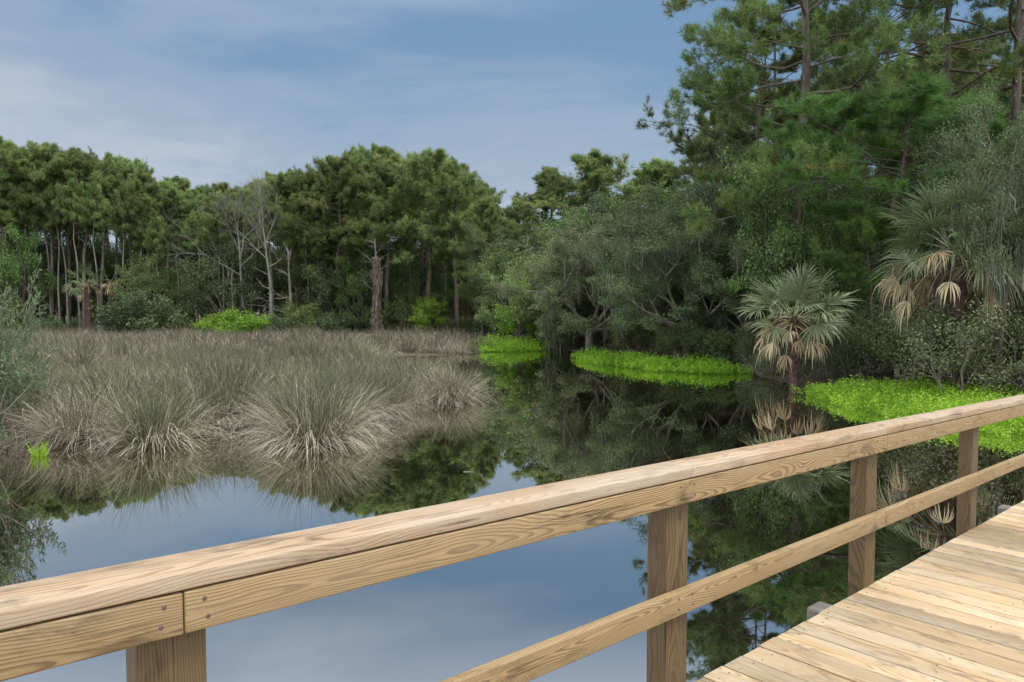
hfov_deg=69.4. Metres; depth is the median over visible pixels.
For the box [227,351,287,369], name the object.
rush tussock
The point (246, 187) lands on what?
pine tree
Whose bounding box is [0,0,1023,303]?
sky
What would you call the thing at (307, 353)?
rush tussock
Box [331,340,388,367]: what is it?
rush tussock
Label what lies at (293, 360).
rush tussock
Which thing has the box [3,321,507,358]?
marsh rushes
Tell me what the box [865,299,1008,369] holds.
shrub
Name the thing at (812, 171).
pine tree
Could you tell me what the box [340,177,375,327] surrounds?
pine tree
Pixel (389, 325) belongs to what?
shrub
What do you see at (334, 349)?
rush tussock
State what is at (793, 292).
palm tree
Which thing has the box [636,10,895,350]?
pine tree
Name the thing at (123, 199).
pine tree
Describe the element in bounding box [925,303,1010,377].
shrub
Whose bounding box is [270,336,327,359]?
rush tussock
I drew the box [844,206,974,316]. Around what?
understory tree
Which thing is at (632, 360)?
marsh herbs
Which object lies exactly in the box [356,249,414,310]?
understory tree
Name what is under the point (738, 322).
understory tree
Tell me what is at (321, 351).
rush tussock
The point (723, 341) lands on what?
shrub
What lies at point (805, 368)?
brush
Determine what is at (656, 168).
pine tree
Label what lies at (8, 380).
bush
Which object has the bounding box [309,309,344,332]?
shrub
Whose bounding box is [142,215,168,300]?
pine tree
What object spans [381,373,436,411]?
rush tussock
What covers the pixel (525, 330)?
shrub
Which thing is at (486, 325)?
shrub
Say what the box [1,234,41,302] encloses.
understory tree
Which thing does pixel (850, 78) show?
pine tree
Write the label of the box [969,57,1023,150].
pine tree
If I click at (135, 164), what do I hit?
pine tree
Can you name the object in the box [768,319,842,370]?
brush
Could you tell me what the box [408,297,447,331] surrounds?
shrub
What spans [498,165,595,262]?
pine tree
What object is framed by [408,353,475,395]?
rush tussock
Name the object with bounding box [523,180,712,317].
oak tree
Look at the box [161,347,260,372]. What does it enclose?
rush tussock
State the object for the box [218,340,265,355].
rush tussock
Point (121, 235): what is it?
pine tree
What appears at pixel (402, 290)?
understory tree
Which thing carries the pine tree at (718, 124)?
on the ground
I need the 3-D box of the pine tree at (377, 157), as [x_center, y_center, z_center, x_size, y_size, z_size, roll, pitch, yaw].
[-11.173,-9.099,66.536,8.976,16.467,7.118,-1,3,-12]
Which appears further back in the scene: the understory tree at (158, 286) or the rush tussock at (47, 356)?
the understory tree at (158, 286)
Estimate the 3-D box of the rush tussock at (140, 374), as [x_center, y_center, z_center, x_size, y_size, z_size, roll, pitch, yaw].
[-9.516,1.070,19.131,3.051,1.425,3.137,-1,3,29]
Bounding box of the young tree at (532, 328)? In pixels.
[492,276,543,341]
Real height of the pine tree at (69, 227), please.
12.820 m
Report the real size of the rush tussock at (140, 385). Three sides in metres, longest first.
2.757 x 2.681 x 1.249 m
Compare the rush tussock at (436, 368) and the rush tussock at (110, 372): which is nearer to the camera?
the rush tussock at (110, 372)
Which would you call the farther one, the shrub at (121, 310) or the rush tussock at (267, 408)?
the shrub at (121, 310)
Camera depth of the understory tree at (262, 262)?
68.91 m
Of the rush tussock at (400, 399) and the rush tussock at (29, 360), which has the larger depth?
the rush tussock at (29, 360)
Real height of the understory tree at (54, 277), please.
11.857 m
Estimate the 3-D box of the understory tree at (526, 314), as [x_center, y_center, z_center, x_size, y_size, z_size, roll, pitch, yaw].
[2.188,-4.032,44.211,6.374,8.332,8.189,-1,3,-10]
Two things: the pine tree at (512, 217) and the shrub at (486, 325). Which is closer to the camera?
the shrub at (486, 325)
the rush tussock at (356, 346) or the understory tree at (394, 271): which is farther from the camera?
the understory tree at (394, 271)
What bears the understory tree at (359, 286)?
on the ground
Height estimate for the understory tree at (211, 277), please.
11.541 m
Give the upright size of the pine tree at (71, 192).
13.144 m
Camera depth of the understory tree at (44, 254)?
69.96 m
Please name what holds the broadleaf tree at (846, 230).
on the ground
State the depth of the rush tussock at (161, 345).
30.03 m
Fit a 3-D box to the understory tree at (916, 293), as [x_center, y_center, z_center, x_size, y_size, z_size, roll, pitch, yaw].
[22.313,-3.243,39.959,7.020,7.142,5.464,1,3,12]
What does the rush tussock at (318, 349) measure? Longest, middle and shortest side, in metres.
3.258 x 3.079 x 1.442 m
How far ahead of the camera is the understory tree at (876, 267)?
36.26 m
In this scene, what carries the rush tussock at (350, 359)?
on the ground
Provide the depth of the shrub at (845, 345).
24.00 m
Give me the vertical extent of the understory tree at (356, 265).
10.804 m
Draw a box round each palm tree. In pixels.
[61,261,108,329]
[87,264,128,323]
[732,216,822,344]
[734,254,866,385]
[871,161,1023,389]
[939,175,1023,378]
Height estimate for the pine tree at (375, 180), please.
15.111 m
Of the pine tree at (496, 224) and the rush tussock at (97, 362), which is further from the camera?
the pine tree at (496, 224)
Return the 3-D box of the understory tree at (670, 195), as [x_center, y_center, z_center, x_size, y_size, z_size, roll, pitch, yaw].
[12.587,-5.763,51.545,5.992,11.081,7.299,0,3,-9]
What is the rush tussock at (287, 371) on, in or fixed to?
on the ground
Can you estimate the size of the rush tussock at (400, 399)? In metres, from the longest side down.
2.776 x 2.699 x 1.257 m
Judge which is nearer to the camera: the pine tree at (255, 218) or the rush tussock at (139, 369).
the rush tussock at (139, 369)
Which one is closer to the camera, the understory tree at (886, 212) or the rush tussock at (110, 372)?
the rush tussock at (110, 372)
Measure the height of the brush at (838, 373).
1.845 m
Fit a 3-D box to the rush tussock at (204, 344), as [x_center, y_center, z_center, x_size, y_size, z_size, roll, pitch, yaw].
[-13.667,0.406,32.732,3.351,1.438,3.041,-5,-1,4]
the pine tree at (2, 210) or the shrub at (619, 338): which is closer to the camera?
the shrub at (619, 338)
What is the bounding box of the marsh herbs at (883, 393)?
[791,371,1023,441]
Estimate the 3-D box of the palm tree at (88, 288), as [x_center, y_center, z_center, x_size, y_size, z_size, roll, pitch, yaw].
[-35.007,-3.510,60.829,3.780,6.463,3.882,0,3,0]
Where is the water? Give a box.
[0,348,1023,681]
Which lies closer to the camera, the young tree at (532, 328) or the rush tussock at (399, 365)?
the rush tussock at (399, 365)
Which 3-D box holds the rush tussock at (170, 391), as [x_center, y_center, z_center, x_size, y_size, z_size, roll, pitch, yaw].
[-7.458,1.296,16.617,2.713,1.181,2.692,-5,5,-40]
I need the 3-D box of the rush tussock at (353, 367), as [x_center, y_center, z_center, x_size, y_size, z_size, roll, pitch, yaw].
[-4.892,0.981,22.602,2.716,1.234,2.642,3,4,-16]
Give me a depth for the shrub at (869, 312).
27.35 m
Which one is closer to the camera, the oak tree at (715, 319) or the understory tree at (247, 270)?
the oak tree at (715, 319)
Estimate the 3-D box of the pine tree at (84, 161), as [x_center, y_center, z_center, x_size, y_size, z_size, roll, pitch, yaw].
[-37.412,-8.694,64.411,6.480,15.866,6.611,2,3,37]
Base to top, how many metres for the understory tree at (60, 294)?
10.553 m
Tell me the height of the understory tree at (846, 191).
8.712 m
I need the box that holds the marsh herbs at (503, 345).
[467,331,553,351]
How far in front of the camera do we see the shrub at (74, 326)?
59.66 m
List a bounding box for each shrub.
[0,303,28,325]
[0,313,28,331]
[2,306,61,331]
[32,318,67,333]
[49,316,81,330]
[87,284,180,335]
[120,289,201,333]
[192,309,226,334]
[207,306,260,333]
[226,310,278,334]
[258,311,296,332]
[278,297,323,330]
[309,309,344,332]
[313,307,361,332]
[332,314,364,330]
[354,304,382,330]
[370,310,396,330]
[380,293,420,331]
[401,307,424,332]
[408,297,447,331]
[424,307,458,333]
[433,314,469,331]
[444,310,473,332]
[462,317,491,331]
[471,299,535,336]
[494,298,549,338]
[532,330,576,349]
[534,312,585,340]
[566,308,612,343]
[586,301,628,342]
[597,304,671,346]
[605,322,656,353]
[644,318,711,358]
[675,302,736,335]
[689,323,759,363]
[733,329,806,365]
[749,310,839,364]
[805,326,877,368]
[809,289,935,344]
[831,318,929,373]
[834,297,943,379]
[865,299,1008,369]
[867,294,1023,394]
[924,298,1023,382]
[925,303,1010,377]
[950,288,1023,388]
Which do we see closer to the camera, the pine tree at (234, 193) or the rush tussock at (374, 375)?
the rush tussock at (374, 375)
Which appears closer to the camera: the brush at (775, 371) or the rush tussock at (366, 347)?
the brush at (775, 371)
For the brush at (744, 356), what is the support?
on the ground
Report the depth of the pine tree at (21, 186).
61.53 m
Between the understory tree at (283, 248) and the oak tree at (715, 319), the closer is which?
the oak tree at (715, 319)
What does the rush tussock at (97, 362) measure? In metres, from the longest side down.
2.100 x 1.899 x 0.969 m
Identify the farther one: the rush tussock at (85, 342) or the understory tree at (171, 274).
the understory tree at (171, 274)
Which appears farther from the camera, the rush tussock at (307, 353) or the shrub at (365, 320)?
the shrub at (365, 320)
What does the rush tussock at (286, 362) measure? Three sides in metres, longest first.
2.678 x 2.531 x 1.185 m
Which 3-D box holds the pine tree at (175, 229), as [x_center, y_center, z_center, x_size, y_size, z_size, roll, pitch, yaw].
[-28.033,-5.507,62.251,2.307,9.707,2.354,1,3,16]
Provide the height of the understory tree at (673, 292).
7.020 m
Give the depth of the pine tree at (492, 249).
50.81 m
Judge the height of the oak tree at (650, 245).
10.484 m
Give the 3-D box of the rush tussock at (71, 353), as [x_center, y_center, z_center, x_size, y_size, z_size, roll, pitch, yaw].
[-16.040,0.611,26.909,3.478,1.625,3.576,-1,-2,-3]
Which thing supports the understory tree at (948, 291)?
on the ground
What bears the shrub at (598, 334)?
on the ground
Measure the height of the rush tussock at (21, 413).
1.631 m
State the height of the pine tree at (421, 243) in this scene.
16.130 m
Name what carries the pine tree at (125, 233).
on the ground
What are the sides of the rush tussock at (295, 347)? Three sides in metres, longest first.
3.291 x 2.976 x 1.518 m
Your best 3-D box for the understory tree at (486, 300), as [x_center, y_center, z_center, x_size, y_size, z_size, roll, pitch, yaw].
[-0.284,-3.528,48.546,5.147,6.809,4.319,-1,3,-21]
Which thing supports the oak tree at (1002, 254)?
on the ground
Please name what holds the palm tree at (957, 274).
on the ground
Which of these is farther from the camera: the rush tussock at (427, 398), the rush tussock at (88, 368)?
the rush tussock at (88, 368)
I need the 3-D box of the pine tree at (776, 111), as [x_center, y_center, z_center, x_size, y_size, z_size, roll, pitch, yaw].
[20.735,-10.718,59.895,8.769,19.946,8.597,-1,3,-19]
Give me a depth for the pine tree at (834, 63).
37.22 m
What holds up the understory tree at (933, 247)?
on the ground
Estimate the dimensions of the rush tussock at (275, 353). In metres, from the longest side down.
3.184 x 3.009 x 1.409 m
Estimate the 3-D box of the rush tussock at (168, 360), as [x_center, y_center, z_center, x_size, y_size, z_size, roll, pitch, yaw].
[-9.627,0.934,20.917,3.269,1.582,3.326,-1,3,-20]
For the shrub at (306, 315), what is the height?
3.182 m
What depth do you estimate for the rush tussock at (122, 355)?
26.79 m
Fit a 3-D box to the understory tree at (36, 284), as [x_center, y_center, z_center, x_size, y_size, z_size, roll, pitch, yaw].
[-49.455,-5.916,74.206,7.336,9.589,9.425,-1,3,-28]
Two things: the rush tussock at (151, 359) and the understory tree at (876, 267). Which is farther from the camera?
the understory tree at (876, 267)
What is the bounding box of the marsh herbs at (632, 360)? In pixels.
[570,344,753,374]
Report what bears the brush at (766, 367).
on the ground
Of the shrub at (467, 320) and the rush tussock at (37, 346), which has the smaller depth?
the rush tussock at (37, 346)
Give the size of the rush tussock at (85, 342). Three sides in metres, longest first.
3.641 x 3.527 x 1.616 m
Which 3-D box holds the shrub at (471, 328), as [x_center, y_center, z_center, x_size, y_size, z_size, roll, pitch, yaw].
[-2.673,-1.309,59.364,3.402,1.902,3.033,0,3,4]
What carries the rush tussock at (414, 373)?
on the ground
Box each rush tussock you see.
[0,360,82,441]
[0,365,159,455]
[8,350,49,370]
[9,344,74,366]
[11,345,55,364]
[13,337,60,351]
[18,359,180,436]
[20,352,72,372]
[20,371,82,398]
[23,358,70,380]
[23,364,81,397]
[24,335,54,352]
[28,333,99,363]
[36,360,115,385]
[40,339,122,361]
[41,342,100,364]
[41,366,125,400]
[41,379,110,414]
[43,334,118,357]
[44,337,107,371]
[44,359,84,376]
[48,370,257,459]
[49,342,125,364]
[49,346,114,374]
[50,354,166,390]
[55,353,134,379]
[67,360,133,391]
[68,359,106,376]
[68,374,131,394]
[74,332,157,361]
[79,357,119,370]
[84,336,136,358]
[94,346,154,367]
[95,358,177,385]
[95,358,181,387]
[98,362,181,388]
[100,371,178,417]
[107,334,179,360]
[107,343,162,366]
[109,352,152,369]
[109,357,212,391]
[125,343,182,361]
[127,364,231,419]
[128,358,172,373]
[129,346,209,374]
[132,361,277,437]
[135,333,190,358]
[135,345,226,380]
[137,349,177,370]
[137,358,225,382]
[143,375,213,408]
[145,341,193,353]
[146,350,251,385]
[148,352,237,381]
[154,351,294,424]
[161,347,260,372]
[161,347,292,402]
[173,339,225,354]
[176,352,268,387]
[180,339,228,352]
[191,336,238,356]
[191,369,295,432]
[203,350,313,385]
[206,361,374,442]
[208,341,254,355]
[208,344,272,367]
[213,342,256,358]
[214,344,294,370]
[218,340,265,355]
[220,366,407,462]
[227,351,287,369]
[228,345,290,366]
[229,346,284,359]
[235,353,342,400]
[247,346,306,362]
[247,358,422,435]
[254,356,353,398]
[256,365,358,419]
[260,355,313,369]
[261,358,335,394]
[266,348,320,370]
[269,340,322,358]
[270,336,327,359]
[270,356,329,376]
[273,339,345,364]
[279,351,341,374]
[285,362,380,402]
[289,340,337,362]
[292,348,355,376]
[295,343,346,363]
[308,361,377,383]
[314,338,354,355]
[318,338,373,355]
[318,346,369,367]
[324,349,385,370]
[327,351,380,378]
[327,357,376,376]
[329,344,391,360]
[330,358,424,410]
[331,335,389,358]
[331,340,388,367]
[340,377,424,423]
[345,338,383,358]
[349,347,390,362]
[353,370,436,416]
[363,348,446,378]
[368,355,449,403]
[370,351,413,365]
[378,367,443,409]
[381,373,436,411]
[385,357,434,378]
[397,365,431,388]
[401,356,504,407]
[406,359,456,376]
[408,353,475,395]
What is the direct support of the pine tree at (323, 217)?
on the ground
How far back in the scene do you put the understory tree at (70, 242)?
91.56 m
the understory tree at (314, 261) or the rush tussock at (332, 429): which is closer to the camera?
the rush tussock at (332, 429)
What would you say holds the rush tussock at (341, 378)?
on the ground
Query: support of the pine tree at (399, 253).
on the ground
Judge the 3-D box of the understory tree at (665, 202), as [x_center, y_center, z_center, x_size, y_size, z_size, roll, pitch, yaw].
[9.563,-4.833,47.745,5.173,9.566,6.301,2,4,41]
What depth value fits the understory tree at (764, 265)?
36.00 m
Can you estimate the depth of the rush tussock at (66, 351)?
25.90 m
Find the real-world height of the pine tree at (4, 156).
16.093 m
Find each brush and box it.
[728,333,779,368]
[735,341,788,377]
[748,341,822,376]
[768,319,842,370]
[769,336,839,378]
[802,324,900,380]
[808,332,886,379]
[821,308,890,366]
[826,309,920,373]
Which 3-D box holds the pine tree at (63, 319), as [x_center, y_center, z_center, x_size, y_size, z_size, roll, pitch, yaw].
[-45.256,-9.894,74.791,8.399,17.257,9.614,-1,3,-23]
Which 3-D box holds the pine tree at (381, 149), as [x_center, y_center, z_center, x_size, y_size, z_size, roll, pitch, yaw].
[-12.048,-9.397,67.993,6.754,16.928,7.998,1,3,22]
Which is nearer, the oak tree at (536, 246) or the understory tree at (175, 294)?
the oak tree at (536, 246)
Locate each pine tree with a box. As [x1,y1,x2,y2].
[0,135,48,304]
[0,144,37,311]
[0,166,17,311]
[0,180,28,308]
[0,195,15,226]
[3,205,27,303]
[6,179,42,315]
[14,140,82,314]
[18,179,47,319]
[20,212,106,323]
[22,157,65,316]
[25,139,61,320]
[29,147,98,324]
[36,182,70,322]
[40,183,79,322]
[42,148,124,326]
[50,176,97,329]
[60,168,141,328]
[76,181,111,329]
[82,151,130,306]
[96,157,174,278]
[103,186,137,291]
[107,167,184,294]
[107,214,186,239]
[108,217,127,244]
[117,179,205,322]
[118,192,152,274]
[132,214,158,300]
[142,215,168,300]
[158,175,206,324]
[161,218,190,305]
[179,183,232,316]
[181,209,212,321]
[192,192,245,302]
[200,181,246,203]
[201,185,259,306]
[203,197,234,326]
[228,181,278,314]
[230,169,300,312]
[253,165,316,302]
[265,171,350,301]
[269,179,311,327]
[280,152,392,316]
[290,209,316,303]
[302,197,334,307]
[305,155,354,311]
[317,213,335,312]
[319,142,372,305]
[335,191,362,307]
[336,152,429,314]
[337,150,427,295]
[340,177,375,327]
[355,142,388,327]
[369,146,396,308]
[369,146,489,330]
[384,151,439,295]
[388,211,401,302]
[392,191,422,306]
[412,158,505,331]
[415,151,482,301]
[417,202,428,296]
[419,158,469,295]
[432,201,459,300]
[446,170,506,316]
[447,195,514,336]
[457,196,503,312]
[476,242,509,336]
[480,182,506,217]
[482,207,507,246]
[488,200,543,262]
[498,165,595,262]
[505,148,651,246]
[583,156,703,241]
[632,0,870,221]
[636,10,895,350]
[660,0,983,358]
[664,106,760,185]
[718,86,787,158]
[748,65,1017,364]
[752,0,1022,268]
[769,0,1023,318]
[770,90,875,201]
[781,57,921,183]
[796,0,1023,313]
[809,207,930,332]
[864,54,932,187]
[895,55,1023,132]
[903,0,1023,181]
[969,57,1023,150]
[990,76,1023,133]
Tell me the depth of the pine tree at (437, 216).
62.32 m
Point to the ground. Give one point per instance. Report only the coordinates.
(578, 344)
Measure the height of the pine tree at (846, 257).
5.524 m
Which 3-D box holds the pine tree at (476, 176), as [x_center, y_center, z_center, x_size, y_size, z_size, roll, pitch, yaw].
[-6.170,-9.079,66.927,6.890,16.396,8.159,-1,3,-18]
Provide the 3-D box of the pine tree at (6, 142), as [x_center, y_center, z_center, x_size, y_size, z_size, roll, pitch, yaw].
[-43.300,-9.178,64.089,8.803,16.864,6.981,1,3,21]
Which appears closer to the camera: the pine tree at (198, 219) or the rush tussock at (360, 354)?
the rush tussock at (360, 354)
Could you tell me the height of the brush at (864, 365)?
2.720 m
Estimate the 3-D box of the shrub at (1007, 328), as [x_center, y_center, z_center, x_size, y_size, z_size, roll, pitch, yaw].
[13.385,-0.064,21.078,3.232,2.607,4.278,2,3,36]
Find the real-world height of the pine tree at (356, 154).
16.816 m
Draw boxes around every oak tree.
[459,214,589,328]
[484,205,678,349]
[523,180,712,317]
[582,130,796,364]
[651,164,869,354]
[908,72,1023,375]
[926,123,1023,391]
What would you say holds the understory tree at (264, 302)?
on the ground
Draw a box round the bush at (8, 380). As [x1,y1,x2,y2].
[0,252,60,448]
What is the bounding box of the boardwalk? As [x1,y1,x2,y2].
[0,394,1023,681]
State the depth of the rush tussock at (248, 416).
15.65 m
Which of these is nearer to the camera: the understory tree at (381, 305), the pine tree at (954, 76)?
the pine tree at (954, 76)
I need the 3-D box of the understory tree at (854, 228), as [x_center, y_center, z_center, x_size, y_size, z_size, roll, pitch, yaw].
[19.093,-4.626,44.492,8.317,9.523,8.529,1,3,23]
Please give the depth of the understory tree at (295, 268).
71.11 m
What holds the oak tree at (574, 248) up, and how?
on the ground
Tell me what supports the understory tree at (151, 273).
on the ground
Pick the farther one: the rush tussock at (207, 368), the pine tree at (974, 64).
the pine tree at (974, 64)
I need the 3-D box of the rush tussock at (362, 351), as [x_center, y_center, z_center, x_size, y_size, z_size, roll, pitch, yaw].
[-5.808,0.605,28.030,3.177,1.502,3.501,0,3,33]
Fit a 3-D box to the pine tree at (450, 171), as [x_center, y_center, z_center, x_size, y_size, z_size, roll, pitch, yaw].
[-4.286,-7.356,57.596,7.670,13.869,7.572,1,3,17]
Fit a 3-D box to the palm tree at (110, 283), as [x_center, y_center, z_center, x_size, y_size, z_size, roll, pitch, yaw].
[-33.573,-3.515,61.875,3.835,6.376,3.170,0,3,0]
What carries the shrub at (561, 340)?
on the ground
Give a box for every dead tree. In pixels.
[153,180,300,320]
[224,168,305,322]
[229,272,247,317]
[259,243,291,315]
[362,239,390,333]
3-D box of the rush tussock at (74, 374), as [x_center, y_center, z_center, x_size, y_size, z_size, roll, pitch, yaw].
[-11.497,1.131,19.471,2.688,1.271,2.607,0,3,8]
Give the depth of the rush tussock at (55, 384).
18.09 m
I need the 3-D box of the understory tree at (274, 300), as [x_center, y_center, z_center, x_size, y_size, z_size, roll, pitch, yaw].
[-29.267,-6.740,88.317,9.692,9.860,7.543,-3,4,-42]
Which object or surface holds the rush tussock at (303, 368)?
on the ground
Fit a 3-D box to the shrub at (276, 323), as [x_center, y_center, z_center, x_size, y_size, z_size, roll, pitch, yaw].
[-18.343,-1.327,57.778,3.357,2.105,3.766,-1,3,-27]
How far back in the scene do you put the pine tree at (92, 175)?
63.94 m
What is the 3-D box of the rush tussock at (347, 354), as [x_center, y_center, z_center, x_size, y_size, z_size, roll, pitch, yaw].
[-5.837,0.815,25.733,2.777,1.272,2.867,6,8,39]
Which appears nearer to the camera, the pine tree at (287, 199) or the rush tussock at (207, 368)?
the rush tussock at (207, 368)
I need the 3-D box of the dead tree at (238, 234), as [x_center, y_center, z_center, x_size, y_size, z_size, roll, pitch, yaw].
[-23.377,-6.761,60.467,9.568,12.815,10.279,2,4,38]
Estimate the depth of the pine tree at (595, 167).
53.93 m
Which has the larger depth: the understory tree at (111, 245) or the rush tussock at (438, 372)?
the understory tree at (111, 245)
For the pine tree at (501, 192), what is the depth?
86.50 m
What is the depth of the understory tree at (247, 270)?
59.81 m
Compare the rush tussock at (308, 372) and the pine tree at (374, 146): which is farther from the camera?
the pine tree at (374, 146)
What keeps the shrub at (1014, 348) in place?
on the ground
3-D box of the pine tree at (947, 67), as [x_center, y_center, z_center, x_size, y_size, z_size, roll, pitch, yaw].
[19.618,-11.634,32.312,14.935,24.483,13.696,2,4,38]
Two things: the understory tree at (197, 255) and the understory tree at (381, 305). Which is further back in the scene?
the understory tree at (197, 255)
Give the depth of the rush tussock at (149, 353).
27.38 m
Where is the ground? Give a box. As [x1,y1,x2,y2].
[38,306,1023,433]
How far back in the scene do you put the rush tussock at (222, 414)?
15.36 m
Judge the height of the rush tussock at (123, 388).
1.612 m
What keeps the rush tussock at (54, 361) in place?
on the ground
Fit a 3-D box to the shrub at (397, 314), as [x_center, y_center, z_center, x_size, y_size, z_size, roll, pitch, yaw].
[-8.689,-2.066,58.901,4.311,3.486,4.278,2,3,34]
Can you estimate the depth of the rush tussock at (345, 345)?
29.50 m
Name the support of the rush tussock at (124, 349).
on the ground
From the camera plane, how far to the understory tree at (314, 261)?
69.61 m
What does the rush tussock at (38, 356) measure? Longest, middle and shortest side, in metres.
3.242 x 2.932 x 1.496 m
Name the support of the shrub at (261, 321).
on the ground
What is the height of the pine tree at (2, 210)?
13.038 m
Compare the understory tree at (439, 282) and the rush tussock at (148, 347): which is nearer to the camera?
the rush tussock at (148, 347)
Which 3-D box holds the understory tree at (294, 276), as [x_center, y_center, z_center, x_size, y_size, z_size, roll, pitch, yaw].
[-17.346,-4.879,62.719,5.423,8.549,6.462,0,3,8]
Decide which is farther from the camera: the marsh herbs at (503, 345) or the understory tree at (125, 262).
the understory tree at (125, 262)
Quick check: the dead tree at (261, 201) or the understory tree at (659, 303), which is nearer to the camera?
the understory tree at (659, 303)
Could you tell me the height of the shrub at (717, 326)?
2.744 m
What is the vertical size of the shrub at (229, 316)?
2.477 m
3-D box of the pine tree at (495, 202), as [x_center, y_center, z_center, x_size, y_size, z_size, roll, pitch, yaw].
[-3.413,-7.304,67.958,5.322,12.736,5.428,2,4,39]
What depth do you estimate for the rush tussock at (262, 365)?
19.39 m
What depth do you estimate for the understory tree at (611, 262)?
44.45 m
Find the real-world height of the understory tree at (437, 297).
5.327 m
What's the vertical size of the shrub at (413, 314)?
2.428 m
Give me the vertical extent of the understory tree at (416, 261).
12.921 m
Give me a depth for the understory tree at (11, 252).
71.12 m
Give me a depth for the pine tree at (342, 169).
60.28 m
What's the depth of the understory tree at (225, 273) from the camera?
70.08 m
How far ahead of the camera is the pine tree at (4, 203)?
61.21 m
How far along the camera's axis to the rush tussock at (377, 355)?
27.54 m
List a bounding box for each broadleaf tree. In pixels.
[713,146,838,346]
[769,175,878,313]
[805,177,895,330]
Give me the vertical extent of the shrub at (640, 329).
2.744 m
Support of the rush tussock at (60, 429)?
on the ground
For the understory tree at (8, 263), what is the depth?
61.52 m
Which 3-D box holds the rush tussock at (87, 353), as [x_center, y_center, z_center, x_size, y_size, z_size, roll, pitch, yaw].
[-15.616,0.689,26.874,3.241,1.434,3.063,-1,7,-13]
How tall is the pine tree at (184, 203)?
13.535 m
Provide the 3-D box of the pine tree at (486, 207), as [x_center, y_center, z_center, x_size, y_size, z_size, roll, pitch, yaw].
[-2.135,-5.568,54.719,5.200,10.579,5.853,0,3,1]
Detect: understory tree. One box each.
[0,220,64,311]
[0,225,71,318]
[0,227,34,303]
[0,272,31,313]
[1,231,66,318]
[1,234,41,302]
[15,268,60,317]
[22,227,112,325]
[40,229,138,320]
[42,230,92,300]
[45,250,122,325]
[54,242,80,317]
[86,237,175,310]
[88,236,127,261]
[98,234,206,319]
[104,233,181,283]
[106,250,195,314]
[112,242,170,304]
[150,239,212,276]
[152,260,229,325]
[156,266,186,313]
[169,215,235,314]
[170,238,261,317]
[171,239,253,315]
[191,227,263,306]
[225,231,298,324]
[225,246,284,318]
[252,226,309,305]
[256,274,285,318]
[263,233,335,314]
[270,236,336,324]
[277,233,356,315]
[296,251,368,318]
[313,238,384,308]
[331,246,384,318]
[334,228,397,318]
[343,280,397,329]
[355,237,423,309]
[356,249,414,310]
[390,224,452,302]
[390,259,434,312]
[392,241,442,300]
[397,270,459,317]
[416,243,471,317]
[432,258,470,316]
[441,245,486,322]
[444,238,491,319]
[451,253,494,314]
[466,237,532,338]
[477,238,525,296]
[498,207,609,332]
[544,191,623,275]
[572,204,670,326]
[589,205,691,347]
[633,191,686,259]
[642,230,740,331]
[648,179,715,218]
[668,209,775,342]
[720,210,815,330]
[775,180,855,274]
[810,164,922,324]
[810,182,874,314]
[812,163,932,323]
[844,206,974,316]
[860,222,970,318]
[908,215,956,310]
[920,230,1007,314]
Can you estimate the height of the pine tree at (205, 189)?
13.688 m
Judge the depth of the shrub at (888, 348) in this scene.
22.87 m
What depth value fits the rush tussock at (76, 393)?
16.39 m
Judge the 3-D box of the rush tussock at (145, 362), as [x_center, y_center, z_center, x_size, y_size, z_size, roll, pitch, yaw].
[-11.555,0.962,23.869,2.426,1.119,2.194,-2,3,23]
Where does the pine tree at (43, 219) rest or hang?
on the ground
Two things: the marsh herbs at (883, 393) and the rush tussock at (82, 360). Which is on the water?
the marsh herbs at (883, 393)
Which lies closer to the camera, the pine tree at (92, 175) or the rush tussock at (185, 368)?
the rush tussock at (185, 368)
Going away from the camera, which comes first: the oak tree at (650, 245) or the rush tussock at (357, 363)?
the rush tussock at (357, 363)
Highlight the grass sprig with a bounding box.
[26,441,49,457]
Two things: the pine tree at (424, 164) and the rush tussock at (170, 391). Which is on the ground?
the pine tree at (424, 164)
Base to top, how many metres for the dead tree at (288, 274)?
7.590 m
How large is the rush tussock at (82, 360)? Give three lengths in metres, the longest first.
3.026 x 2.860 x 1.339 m
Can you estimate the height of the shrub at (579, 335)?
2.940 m
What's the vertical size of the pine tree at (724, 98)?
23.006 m
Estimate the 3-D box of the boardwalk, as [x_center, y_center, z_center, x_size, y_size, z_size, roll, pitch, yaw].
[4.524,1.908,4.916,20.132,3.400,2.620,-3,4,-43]
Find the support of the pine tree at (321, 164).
on the ground
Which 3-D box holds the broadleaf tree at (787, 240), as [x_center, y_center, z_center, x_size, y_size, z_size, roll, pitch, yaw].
[10.150,-3.437,28.450,4.599,8.697,5.049,1,3,27]
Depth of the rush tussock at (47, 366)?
22.71 m
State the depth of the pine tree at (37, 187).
62.64 m
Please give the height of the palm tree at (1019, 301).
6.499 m
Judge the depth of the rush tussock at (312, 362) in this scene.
22.93 m
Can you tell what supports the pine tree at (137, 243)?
on the ground
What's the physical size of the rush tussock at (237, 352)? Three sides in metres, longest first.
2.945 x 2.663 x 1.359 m
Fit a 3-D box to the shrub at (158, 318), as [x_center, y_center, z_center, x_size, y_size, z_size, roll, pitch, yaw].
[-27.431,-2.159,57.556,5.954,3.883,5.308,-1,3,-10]
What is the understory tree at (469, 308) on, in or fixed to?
on the ground
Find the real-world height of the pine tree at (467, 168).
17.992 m
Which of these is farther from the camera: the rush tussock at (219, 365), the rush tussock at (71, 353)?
the rush tussock at (71, 353)
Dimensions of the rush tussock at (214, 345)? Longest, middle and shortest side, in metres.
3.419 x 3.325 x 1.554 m

